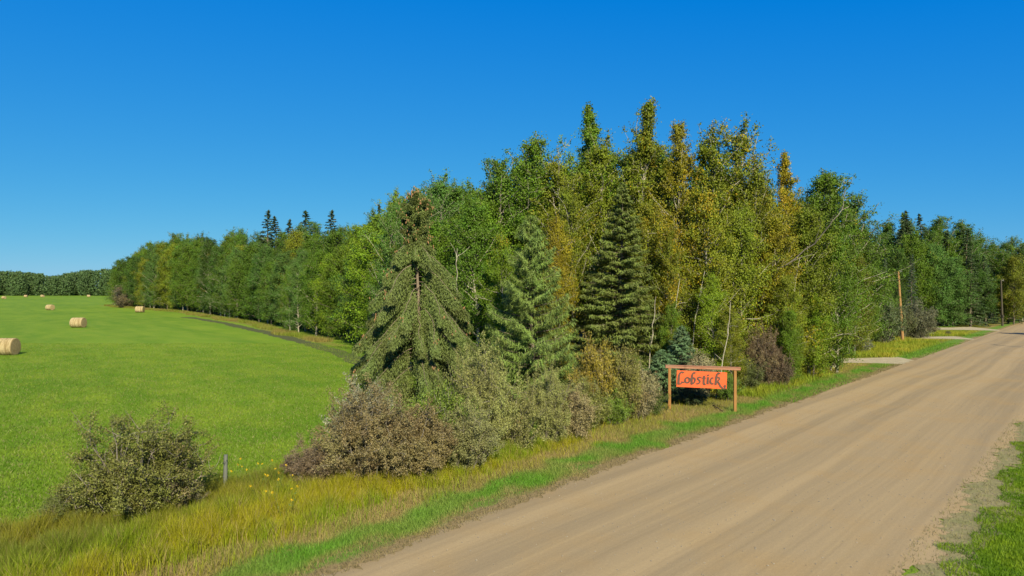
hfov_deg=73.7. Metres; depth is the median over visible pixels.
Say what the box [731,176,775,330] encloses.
aspen tree
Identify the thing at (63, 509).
shrub
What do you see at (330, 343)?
dry grass strip
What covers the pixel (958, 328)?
side road
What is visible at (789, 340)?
leafy tree
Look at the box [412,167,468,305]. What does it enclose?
aspen tree
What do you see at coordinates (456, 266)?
birch stem
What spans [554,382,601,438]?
shrub
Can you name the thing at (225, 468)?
fence post
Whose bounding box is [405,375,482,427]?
shrub
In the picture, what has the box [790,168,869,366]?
aspen tree
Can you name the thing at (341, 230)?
aspen tree
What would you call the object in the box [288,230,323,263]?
leafy tree
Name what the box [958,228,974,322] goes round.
spruce tree
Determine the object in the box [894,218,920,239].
leafy tree
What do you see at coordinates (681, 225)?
aspen tree
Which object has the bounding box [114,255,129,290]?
leafy tree
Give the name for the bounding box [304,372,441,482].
shrub
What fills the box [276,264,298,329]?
leafy tree
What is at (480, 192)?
leafy tree
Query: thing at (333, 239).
leafy tree
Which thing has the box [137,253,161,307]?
leafy tree
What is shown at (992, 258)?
leafy tree
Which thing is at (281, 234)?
leafy tree
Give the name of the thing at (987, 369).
road
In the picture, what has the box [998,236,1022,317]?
leafy tree
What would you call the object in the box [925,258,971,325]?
leafy tree
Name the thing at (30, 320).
ground
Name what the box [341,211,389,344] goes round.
leafy tree
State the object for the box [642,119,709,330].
aspen tree
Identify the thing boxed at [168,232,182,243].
aspen tree
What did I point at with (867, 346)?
shrub
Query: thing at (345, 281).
leafy tree
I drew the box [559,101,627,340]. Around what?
aspen tree
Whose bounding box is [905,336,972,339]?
driveway
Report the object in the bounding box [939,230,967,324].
spruce tree
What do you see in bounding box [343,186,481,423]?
spruce tree
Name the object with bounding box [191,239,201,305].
leafy tree
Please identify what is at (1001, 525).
lawn grass
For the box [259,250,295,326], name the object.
leafy tree
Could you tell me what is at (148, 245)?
aspen tree
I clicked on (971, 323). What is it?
spruce tree
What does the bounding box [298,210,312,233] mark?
spruce tree
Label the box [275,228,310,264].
leafy tree
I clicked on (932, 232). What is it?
leafy tree
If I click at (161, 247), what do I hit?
leafy tree
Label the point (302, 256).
leafy tree
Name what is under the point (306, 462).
shrub
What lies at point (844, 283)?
leafy tree
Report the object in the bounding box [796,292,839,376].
leafy tree
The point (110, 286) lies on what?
leafy tree
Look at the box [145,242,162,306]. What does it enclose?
leafy tree
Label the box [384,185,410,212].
aspen tree
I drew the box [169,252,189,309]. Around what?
leafy tree
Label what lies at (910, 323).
shrub
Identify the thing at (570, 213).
leafy tree
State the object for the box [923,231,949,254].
leafy tree
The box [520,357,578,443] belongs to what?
shrub
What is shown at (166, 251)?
leafy tree
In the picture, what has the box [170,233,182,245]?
aspen tree
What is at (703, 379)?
wooden sign
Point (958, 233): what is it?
leafy tree
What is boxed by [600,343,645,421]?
shrub
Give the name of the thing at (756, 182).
aspen tree
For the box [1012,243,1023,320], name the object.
leafy tree
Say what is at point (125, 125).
sky
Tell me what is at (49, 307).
hay bale
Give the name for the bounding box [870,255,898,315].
leafy tree
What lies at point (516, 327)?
spruce tree
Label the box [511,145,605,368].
aspen tree
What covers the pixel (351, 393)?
shrub
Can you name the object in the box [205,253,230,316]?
leafy tree
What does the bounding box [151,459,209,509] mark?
shrub
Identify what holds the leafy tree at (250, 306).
on the ground at (30, 320)
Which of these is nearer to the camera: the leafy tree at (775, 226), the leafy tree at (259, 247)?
the leafy tree at (775, 226)
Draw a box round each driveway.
[841,357,913,363]
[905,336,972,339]
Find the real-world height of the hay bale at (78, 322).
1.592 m
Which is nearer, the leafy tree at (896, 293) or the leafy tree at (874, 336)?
the leafy tree at (874, 336)
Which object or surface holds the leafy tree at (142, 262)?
on the ground at (30, 320)
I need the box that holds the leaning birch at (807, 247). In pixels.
[743,187,848,345]
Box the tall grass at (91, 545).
[0,385,753,575]
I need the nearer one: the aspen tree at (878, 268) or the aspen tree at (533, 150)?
the aspen tree at (533, 150)
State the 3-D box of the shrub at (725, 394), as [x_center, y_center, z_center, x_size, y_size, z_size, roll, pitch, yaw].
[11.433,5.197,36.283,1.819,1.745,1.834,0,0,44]
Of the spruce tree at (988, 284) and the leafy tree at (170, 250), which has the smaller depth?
the spruce tree at (988, 284)
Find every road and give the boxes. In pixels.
[320,322,1023,575]
[937,327,998,330]
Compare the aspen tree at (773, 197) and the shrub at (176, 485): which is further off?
the aspen tree at (773, 197)
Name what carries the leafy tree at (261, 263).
on the ground at (30, 320)
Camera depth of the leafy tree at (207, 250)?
151.94 m
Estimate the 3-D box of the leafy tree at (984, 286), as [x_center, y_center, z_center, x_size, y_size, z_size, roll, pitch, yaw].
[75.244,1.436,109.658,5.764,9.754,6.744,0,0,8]
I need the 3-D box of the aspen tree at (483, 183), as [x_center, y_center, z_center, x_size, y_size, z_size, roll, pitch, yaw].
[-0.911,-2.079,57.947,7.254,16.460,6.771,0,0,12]
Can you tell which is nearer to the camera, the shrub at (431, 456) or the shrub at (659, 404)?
the shrub at (431, 456)
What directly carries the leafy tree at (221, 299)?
on the ground at (30, 320)
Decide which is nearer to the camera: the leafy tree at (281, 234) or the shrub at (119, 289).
the leafy tree at (281, 234)
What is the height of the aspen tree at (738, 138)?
19.376 m
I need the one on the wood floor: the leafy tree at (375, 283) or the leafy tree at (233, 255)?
the leafy tree at (375, 283)
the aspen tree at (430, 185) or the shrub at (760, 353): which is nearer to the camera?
the shrub at (760, 353)
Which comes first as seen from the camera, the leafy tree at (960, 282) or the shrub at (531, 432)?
the shrub at (531, 432)
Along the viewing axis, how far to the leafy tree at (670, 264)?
41.78 m
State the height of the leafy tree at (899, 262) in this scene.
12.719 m
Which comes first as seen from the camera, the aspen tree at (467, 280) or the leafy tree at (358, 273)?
the aspen tree at (467, 280)
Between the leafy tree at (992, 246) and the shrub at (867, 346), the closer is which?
the shrub at (867, 346)
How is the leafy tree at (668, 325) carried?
on the wood floor
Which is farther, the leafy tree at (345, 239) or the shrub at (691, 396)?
the leafy tree at (345, 239)
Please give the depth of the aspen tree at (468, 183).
71.15 m
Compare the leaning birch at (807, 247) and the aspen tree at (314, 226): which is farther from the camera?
the aspen tree at (314, 226)
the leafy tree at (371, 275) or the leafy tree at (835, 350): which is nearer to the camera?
the leafy tree at (835, 350)
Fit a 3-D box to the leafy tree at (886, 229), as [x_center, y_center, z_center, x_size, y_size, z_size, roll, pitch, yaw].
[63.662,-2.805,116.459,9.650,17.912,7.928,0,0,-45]
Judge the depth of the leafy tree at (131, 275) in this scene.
206.49 m
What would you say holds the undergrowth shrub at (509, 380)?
on the wood floor
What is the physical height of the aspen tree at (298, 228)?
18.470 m
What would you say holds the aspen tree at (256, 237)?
on the wood floor
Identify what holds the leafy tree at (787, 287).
on the verge
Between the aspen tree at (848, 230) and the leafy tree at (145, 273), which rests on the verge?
the aspen tree at (848, 230)
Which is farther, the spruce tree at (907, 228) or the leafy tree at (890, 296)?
the spruce tree at (907, 228)
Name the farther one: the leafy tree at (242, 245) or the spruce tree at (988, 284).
the leafy tree at (242, 245)
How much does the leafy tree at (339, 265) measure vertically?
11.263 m
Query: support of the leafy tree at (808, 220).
on the verge
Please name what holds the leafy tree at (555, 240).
on the wood floor
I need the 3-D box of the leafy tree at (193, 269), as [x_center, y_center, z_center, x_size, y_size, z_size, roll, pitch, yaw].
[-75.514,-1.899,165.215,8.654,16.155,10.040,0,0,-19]
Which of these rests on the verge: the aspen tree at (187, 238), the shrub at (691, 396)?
the shrub at (691, 396)
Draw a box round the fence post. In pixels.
[223,454,227,484]
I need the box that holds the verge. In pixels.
[119,318,1023,575]
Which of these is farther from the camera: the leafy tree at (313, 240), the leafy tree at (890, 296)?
the leafy tree at (313, 240)
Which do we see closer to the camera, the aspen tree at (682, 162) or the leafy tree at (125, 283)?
the aspen tree at (682, 162)
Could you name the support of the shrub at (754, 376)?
on the verge
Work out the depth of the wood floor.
91.92 m
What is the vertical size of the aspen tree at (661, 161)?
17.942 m
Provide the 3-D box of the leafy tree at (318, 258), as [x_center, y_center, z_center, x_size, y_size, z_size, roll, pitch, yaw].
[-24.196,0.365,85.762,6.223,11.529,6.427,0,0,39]
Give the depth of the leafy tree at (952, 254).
111.13 m
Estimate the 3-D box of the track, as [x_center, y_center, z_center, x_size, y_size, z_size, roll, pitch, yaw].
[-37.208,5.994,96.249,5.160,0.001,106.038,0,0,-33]
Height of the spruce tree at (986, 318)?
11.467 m
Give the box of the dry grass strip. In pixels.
[99,305,347,345]
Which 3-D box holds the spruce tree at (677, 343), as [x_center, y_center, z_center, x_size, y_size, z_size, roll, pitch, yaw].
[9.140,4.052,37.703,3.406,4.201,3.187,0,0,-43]
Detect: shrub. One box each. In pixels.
[32,483,109,523]
[46,401,225,520]
[111,285,138,306]
[111,294,136,307]
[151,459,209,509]
[248,311,257,319]
[279,430,354,482]
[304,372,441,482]
[318,371,396,441]
[377,392,460,481]
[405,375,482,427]
[433,389,507,473]
[440,366,477,395]
[442,330,522,447]
[475,353,511,379]
[494,362,526,389]
[498,376,550,450]
[512,363,565,397]
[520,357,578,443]
[520,414,538,444]
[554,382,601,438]
[560,360,582,385]
[562,371,613,429]
[565,330,621,422]
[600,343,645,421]
[600,388,635,424]
[623,359,663,420]
[626,352,648,371]
[647,384,671,415]
[677,387,711,405]
[679,348,718,394]
[712,370,746,400]
[732,356,770,390]
[740,319,794,385]
[771,354,795,386]
[852,335,873,351]
[870,296,906,343]
[892,301,919,337]
[902,295,939,337]
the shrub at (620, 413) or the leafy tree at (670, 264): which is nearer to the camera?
the shrub at (620, 413)
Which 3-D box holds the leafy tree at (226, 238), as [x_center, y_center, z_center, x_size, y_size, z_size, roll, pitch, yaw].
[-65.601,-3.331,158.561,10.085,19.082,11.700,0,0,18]
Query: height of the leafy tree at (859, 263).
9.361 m
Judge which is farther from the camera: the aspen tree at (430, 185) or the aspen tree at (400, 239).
the aspen tree at (430, 185)
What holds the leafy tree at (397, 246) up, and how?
on the wood floor
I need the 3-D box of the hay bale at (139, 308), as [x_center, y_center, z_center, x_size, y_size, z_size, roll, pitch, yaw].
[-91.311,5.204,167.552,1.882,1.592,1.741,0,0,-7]
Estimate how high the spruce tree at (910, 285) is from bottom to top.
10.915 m
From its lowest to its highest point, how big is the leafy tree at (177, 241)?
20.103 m
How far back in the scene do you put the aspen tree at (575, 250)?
57.86 m
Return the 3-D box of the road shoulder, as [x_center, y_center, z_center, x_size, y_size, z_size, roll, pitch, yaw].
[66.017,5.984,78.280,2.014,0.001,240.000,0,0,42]
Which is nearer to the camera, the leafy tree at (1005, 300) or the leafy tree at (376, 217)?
the leafy tree at (376, 217)
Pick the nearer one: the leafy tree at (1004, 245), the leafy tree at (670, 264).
the leafy tree at (670, 264)
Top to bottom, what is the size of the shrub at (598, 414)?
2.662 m
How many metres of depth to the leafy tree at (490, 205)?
46.47 m
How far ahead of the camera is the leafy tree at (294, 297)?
90.85 m
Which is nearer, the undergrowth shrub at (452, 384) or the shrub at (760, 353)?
the undergrowth shrub at (452, 384)
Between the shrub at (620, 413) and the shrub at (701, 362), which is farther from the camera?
the shrub at (701, 362)
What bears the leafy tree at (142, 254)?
on the wood floor
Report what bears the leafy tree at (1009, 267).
on the verge
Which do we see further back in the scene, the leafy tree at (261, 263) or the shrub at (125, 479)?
the leafy tree at (261, 263)
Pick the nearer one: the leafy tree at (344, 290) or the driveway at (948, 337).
the leafy tree at (344, 290)
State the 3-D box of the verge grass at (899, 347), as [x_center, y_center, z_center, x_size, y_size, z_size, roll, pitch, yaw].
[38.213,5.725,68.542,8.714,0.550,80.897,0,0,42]
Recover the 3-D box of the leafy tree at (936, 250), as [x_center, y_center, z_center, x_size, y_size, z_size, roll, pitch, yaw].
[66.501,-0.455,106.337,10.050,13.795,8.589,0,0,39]
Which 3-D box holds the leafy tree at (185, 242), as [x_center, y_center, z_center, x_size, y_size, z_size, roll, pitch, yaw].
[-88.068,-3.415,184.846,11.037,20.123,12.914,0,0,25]
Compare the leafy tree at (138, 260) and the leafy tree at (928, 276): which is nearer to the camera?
the leafy tree at (928, 276)
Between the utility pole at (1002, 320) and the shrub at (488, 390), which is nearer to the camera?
the shrub at (488, 390)
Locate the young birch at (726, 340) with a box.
[715,302,737,397]
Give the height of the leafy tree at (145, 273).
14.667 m
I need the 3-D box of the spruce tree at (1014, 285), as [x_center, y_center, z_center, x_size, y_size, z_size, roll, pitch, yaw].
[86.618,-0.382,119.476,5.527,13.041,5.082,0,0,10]
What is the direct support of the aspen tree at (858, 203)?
on the verge
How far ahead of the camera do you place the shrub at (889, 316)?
71.88 m
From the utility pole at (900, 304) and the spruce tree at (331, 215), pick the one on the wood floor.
the spruce tree at (331, 215)
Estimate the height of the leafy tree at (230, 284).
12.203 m
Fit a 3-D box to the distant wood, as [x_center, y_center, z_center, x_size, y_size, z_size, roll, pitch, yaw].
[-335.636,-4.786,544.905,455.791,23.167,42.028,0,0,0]
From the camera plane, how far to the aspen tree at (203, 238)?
189.42 m
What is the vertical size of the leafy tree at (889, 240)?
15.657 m
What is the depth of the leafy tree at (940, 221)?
115.74 m
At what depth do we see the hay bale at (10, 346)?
60.72 m
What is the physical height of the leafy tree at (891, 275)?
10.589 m
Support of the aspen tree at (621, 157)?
on the wood floor
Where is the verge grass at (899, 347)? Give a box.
[662,330,989,402]
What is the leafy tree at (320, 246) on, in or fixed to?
on the wood floor
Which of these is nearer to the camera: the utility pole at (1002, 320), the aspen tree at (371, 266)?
the aspen tree at (371, 266)
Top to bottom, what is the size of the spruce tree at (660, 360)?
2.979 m
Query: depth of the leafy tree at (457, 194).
52.12 m
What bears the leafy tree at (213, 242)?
on the wood floor
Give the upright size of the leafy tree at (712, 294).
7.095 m
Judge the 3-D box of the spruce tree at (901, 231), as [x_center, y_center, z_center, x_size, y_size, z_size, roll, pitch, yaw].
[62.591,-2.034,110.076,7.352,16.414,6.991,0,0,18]
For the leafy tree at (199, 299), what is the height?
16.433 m
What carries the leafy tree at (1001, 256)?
on the wood floor
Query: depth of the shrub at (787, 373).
40.89 m
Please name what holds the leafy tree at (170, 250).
on the ground at (30, 320)
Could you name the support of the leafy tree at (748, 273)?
on the verge
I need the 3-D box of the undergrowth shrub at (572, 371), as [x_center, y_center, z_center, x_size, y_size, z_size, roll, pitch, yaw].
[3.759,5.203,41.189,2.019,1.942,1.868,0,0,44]
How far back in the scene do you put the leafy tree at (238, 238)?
151.60 m
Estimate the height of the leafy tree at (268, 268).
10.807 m
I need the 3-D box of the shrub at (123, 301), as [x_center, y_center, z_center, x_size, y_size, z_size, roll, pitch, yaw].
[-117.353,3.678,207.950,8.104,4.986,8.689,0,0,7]
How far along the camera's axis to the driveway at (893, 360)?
56.37 m
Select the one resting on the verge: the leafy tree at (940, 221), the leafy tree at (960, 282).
the leafy tree at (960, 282)
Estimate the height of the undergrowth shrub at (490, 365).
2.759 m
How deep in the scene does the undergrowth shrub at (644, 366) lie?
39.66 m
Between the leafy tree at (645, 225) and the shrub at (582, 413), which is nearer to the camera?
the shrub at (582, 413)
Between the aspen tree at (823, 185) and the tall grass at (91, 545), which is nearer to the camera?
the tall grass at (91, 545)
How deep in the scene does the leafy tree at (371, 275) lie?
61.62 m
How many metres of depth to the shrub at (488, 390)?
23.91 m
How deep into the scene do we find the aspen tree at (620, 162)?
56.92 m
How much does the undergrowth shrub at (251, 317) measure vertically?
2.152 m
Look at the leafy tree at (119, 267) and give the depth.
220.86 m
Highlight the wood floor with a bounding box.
[152,304,996,392]
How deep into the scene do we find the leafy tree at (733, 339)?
38.80 m
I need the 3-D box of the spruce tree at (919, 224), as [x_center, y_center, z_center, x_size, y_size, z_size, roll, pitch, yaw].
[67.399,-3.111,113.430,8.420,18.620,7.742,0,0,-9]
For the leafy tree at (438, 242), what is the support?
on the wood floor
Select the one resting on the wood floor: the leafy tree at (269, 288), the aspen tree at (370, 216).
the aspen tree at (370, 216)
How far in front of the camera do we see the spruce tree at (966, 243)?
111.50 m
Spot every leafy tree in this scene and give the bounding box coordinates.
[100,258,124,302]
[105,265,115,304]
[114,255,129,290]
[118,254,136,306]
[122,256,142,304]
[127,255,145,305]
[129,257,152,306]
[137,249,146,258]
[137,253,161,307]
[138,260,153,307]
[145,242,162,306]
[146,243,166,294]
[146,253,173,308]
[149,272,168,306]
[153,242,175,306]
[157,242,177,309]
[161,238,186,309]
[161,239,194,307]
[164,242,185,309]
[166,243,196,310]
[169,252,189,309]
[172,246,199,311]
[182,248,205,312]
[187,258,207,312]
[190,237,221,294]
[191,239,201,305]
[193,247,214,309]
[194,241,215,314]
[199,243,230,315]
[203,266,221,310]
[204,256,236,317]
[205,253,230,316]
[212,240,234,310]
[212,246,245,317]
[214,233,234,310]
[220,243,258,318]
[223,257,247,317]
[226,232,246,254]
[227,243,246,253]
[236,259,264,321]
[237,241,274,320]
[245,243,277,322]
[252,260,275,323]
[255,262,281,325]
[259,236,295,312]
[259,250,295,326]
[270,265,296,323]
[271,229,297,254]
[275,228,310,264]
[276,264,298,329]
[280,258,311,331]
[285,247,312,330]
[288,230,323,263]
[291,247,337,335]
[296,260,332,330]
[300,244,326,325]
[303,234,322,283]
[309,253,343,337]
[312,228,346,321]
[315,245,353,338]
[322,245,367,340]
[331,224,382,343]
[332,237,368,343]
[334,233,350,332]
[335,223,371,329]
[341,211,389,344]
[348,227,392,340]
[351,237,398,340]
[378,215,460,366]
[381,198,408,223]
[390,228,412,369]
[431,177,470,211]
[437,179,474,243]
[443,193,533,365]
[443,194,509,368]
[444,184,514,354]
[470,229,527,370]
[518,210,582,379]
[540,182,604,357]
[616,193,687,359]
[647,218,701,358]
[652,177,754,365]
[655,301,689,371]
[690,271,748,374]
[704,203,790,365]
[710,303,750,385]
[745,207,830,352]
[764,203,878,374]
[764,271,817,376]
[777,308,805,383]
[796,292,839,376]
[810,215,873,372]
[819,266,861,369]
[822,304,851,370]
[842,253,878,353]
[861,288,885,339]
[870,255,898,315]
[873,219,903,262]
[877,230,899,265]
[880,260,920,306]
[881,281,901,337]
[882,246,923,307]
[891,280,912,310]
[892,230,941,314]
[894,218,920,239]
[906,245,948,317]
[910,221,951,256]
[921,242,974,326]
[922,215,965,280]
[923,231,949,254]
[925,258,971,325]
[939,255,980,326]
[944,239,972,323]
[949,218,999,281]
[949,224,995,320]
[962,234,1000,323]
[965,267,999,323]
[975,233,999,305]
[984,247,1018,309]
[986,240,1001,317]
[988,272,1021,322]
[989,253,1023,324]
[995,241,1022,311]
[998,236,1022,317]
[1004,267,1023,322]
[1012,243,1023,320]
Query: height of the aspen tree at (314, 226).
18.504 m
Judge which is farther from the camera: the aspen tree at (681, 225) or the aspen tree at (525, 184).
the aspen tree at (681, 225)
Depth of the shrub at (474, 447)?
21.87 m
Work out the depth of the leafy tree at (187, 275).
168.90 m
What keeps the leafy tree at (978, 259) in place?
on the wood floor
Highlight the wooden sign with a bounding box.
[665,365,740,411]
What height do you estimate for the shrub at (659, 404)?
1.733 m
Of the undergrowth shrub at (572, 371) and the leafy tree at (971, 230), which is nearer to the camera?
the undergrowth shrub at (572, 371)
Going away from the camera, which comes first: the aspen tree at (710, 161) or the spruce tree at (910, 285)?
the aspen tree at (710, 161)
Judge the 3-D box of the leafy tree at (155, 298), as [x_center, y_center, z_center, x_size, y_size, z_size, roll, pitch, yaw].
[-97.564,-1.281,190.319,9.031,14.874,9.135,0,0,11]
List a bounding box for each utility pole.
[897,270,904,339]
[1000,279,1003,325]
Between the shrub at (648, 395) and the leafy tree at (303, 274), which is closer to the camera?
the shrub at (648, 395)
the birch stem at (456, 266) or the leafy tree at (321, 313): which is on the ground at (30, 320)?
the leafy tree at (321, 313)
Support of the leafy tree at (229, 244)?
on the wood floor
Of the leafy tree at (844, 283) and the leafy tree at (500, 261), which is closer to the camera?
the leafy tree at (500, 261)
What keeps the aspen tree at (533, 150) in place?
on the wood floor
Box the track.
[181,317,380,366]
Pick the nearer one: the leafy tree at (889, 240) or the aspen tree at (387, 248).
the aspen tree at (387, 248)
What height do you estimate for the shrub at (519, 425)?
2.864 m
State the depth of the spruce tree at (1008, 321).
114.73 m
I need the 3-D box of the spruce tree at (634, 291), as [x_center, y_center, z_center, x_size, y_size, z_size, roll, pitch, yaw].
[6.487,-0.132,41.432,6.584,12.595,6.626,0,0,0]
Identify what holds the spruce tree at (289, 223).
on the wood floor
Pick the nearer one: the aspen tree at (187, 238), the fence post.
the fence post
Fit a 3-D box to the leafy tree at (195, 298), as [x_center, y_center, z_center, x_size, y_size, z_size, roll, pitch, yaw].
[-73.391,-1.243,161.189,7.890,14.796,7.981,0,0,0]
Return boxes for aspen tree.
[137,241,156,255]
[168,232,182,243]
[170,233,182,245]
[180,232,194,242]
[195,230,207,242]
[219,227,250,247]
[226,226,236,237]
[243,230,262,245]
[295,223,324,242]
[301,220,324,237]
[321,224,344,238]
[359,197,406,337]
[364,206,381,224]
[368,228,404,279]
[371,195,394,224]
[379,180,449,369]
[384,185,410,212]
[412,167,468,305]
[418,177,435,198]
[443,222,486,339]
[452,153,541,334]
[460,177,486,200]
[478,145,547,361]
[479,170,517,222]
[501,131,580,334]
[502,176,563,352]
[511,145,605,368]
[544,159,604,354]
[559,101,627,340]
[569,128,638,351]
[573,148,635,350]
[602,96,689,351]
[604,148,666,340]
[626,141,696,335]
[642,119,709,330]
[660,165,689,300]
[671,118,777,333]
[679,162,732,327]
[684,111,792,335]
[717,162,801,337]
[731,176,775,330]
[753,186,779,301]
[758,149,822,329]
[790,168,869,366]
[798,167,912,367]
[837,188,926,351]
[852,217,899,345]
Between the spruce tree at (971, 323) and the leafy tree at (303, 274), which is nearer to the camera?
the leafy tree at (303, 274)
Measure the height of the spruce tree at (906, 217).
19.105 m
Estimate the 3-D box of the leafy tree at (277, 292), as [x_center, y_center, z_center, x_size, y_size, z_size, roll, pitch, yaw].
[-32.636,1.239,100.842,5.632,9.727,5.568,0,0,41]
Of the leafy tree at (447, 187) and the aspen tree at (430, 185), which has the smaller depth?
the leafy tree at (447, 187)
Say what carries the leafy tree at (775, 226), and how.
on the verge
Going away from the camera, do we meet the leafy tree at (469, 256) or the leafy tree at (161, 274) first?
the leafy tree at (469, 256)
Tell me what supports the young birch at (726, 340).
on the verge
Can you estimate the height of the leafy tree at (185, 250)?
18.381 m
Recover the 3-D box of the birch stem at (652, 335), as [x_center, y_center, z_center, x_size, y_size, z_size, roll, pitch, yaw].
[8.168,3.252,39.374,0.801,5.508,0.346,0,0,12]
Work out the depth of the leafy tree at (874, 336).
65.33 m
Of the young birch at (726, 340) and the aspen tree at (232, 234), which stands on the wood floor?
the aspen tree at (232, 234)
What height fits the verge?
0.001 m
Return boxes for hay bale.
[0,338,20,354]
[45,305,54,309]
[69,317,86,327]
[135,306,144,311]
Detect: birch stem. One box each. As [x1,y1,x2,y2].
[451,244,465,322]
[649,297,660,367]
[692,271,704,347]
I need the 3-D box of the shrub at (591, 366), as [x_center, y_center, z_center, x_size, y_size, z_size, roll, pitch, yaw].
[3.726,3.988,30.416,2.654,4.369,2.632,0,0,-10]
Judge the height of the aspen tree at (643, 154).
20.505 m
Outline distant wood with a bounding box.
[0,268,112,295]
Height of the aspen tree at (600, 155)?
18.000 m
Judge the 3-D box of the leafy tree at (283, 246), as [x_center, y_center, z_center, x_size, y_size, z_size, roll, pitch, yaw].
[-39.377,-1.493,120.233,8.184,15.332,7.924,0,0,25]
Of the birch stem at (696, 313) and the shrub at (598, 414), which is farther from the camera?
the birch stem at (696, 313)
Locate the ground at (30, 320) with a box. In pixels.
[0,294,1023,575]
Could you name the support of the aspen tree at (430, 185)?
on the wood floor
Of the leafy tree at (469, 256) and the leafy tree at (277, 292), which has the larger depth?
the leafy tree at (277, 292)
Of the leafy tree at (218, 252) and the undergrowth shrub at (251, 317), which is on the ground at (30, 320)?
the leafy tree at (218, 252)
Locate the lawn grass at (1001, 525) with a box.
[889,419,1023,575]
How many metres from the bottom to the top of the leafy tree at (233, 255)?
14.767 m
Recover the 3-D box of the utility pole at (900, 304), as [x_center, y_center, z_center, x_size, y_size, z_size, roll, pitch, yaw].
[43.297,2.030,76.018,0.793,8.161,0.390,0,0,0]
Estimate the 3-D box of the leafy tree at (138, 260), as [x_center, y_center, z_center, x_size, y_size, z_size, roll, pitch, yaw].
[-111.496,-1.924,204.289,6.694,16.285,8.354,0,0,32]
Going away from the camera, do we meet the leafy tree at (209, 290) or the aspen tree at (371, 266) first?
the aspen tree at (371, 266)
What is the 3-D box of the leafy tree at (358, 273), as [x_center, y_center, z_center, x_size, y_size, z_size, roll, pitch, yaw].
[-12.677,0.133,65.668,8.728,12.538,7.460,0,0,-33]
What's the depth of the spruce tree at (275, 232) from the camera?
130.78 m
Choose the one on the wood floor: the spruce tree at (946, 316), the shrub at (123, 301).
the spruce tree at (946, 316)
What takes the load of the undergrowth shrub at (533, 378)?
on the wood floor
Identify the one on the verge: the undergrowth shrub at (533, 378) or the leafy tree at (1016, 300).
the leafy tree at (1016, 300)
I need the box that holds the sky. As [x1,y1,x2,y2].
[0,0,1023,287]
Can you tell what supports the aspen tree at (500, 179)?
on the wood floor
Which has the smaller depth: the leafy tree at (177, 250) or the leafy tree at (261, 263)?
the leafy tree at (261, 263)
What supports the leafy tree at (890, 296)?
on the verge
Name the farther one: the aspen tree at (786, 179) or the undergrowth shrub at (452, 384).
the aspen tree at (786, 179)
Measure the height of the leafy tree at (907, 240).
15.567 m
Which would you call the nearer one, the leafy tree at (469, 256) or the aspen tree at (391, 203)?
the leafy tree at (469, 256)
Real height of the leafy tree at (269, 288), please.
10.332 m
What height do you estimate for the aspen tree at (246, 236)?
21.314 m
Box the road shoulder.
[904,421,1023,575]
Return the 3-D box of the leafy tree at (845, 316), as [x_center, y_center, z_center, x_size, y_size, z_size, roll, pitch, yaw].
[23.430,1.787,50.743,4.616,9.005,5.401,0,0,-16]
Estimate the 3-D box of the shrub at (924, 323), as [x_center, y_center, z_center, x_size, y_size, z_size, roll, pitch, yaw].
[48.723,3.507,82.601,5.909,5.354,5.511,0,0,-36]
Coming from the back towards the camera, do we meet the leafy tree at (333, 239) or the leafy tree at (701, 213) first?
the leafy tree at (333, 239)
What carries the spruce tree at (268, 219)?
on the wood floor
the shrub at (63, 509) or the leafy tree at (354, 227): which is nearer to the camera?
the shrub at (63, 509)
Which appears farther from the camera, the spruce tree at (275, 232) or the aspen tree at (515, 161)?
the spruce tree at (275, 232)
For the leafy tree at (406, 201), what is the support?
on the wood floor
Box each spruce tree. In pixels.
[240,210,275,316]
[263,216,280,310]
[284,218,292,234]
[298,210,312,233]
[323,209,337,236]
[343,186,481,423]
[484,215,578,402]
[567,182,664,381]
[641,349,684,402]
[662,325,708,393]
[893,211,912,247]
[895,225,914,259]
[902,222,911,248]
[904,254,917,309]
[914,213,942,323]
[937,258,953,325]
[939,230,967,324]
[956,228,990,324]
[956,251,991,326]
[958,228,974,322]
[973,255,1000,324]
[980,246,1000,321]
[989,249,1023,321]
[996,272,1023,323]
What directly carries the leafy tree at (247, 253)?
on the ground at (30, 320)
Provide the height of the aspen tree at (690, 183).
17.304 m

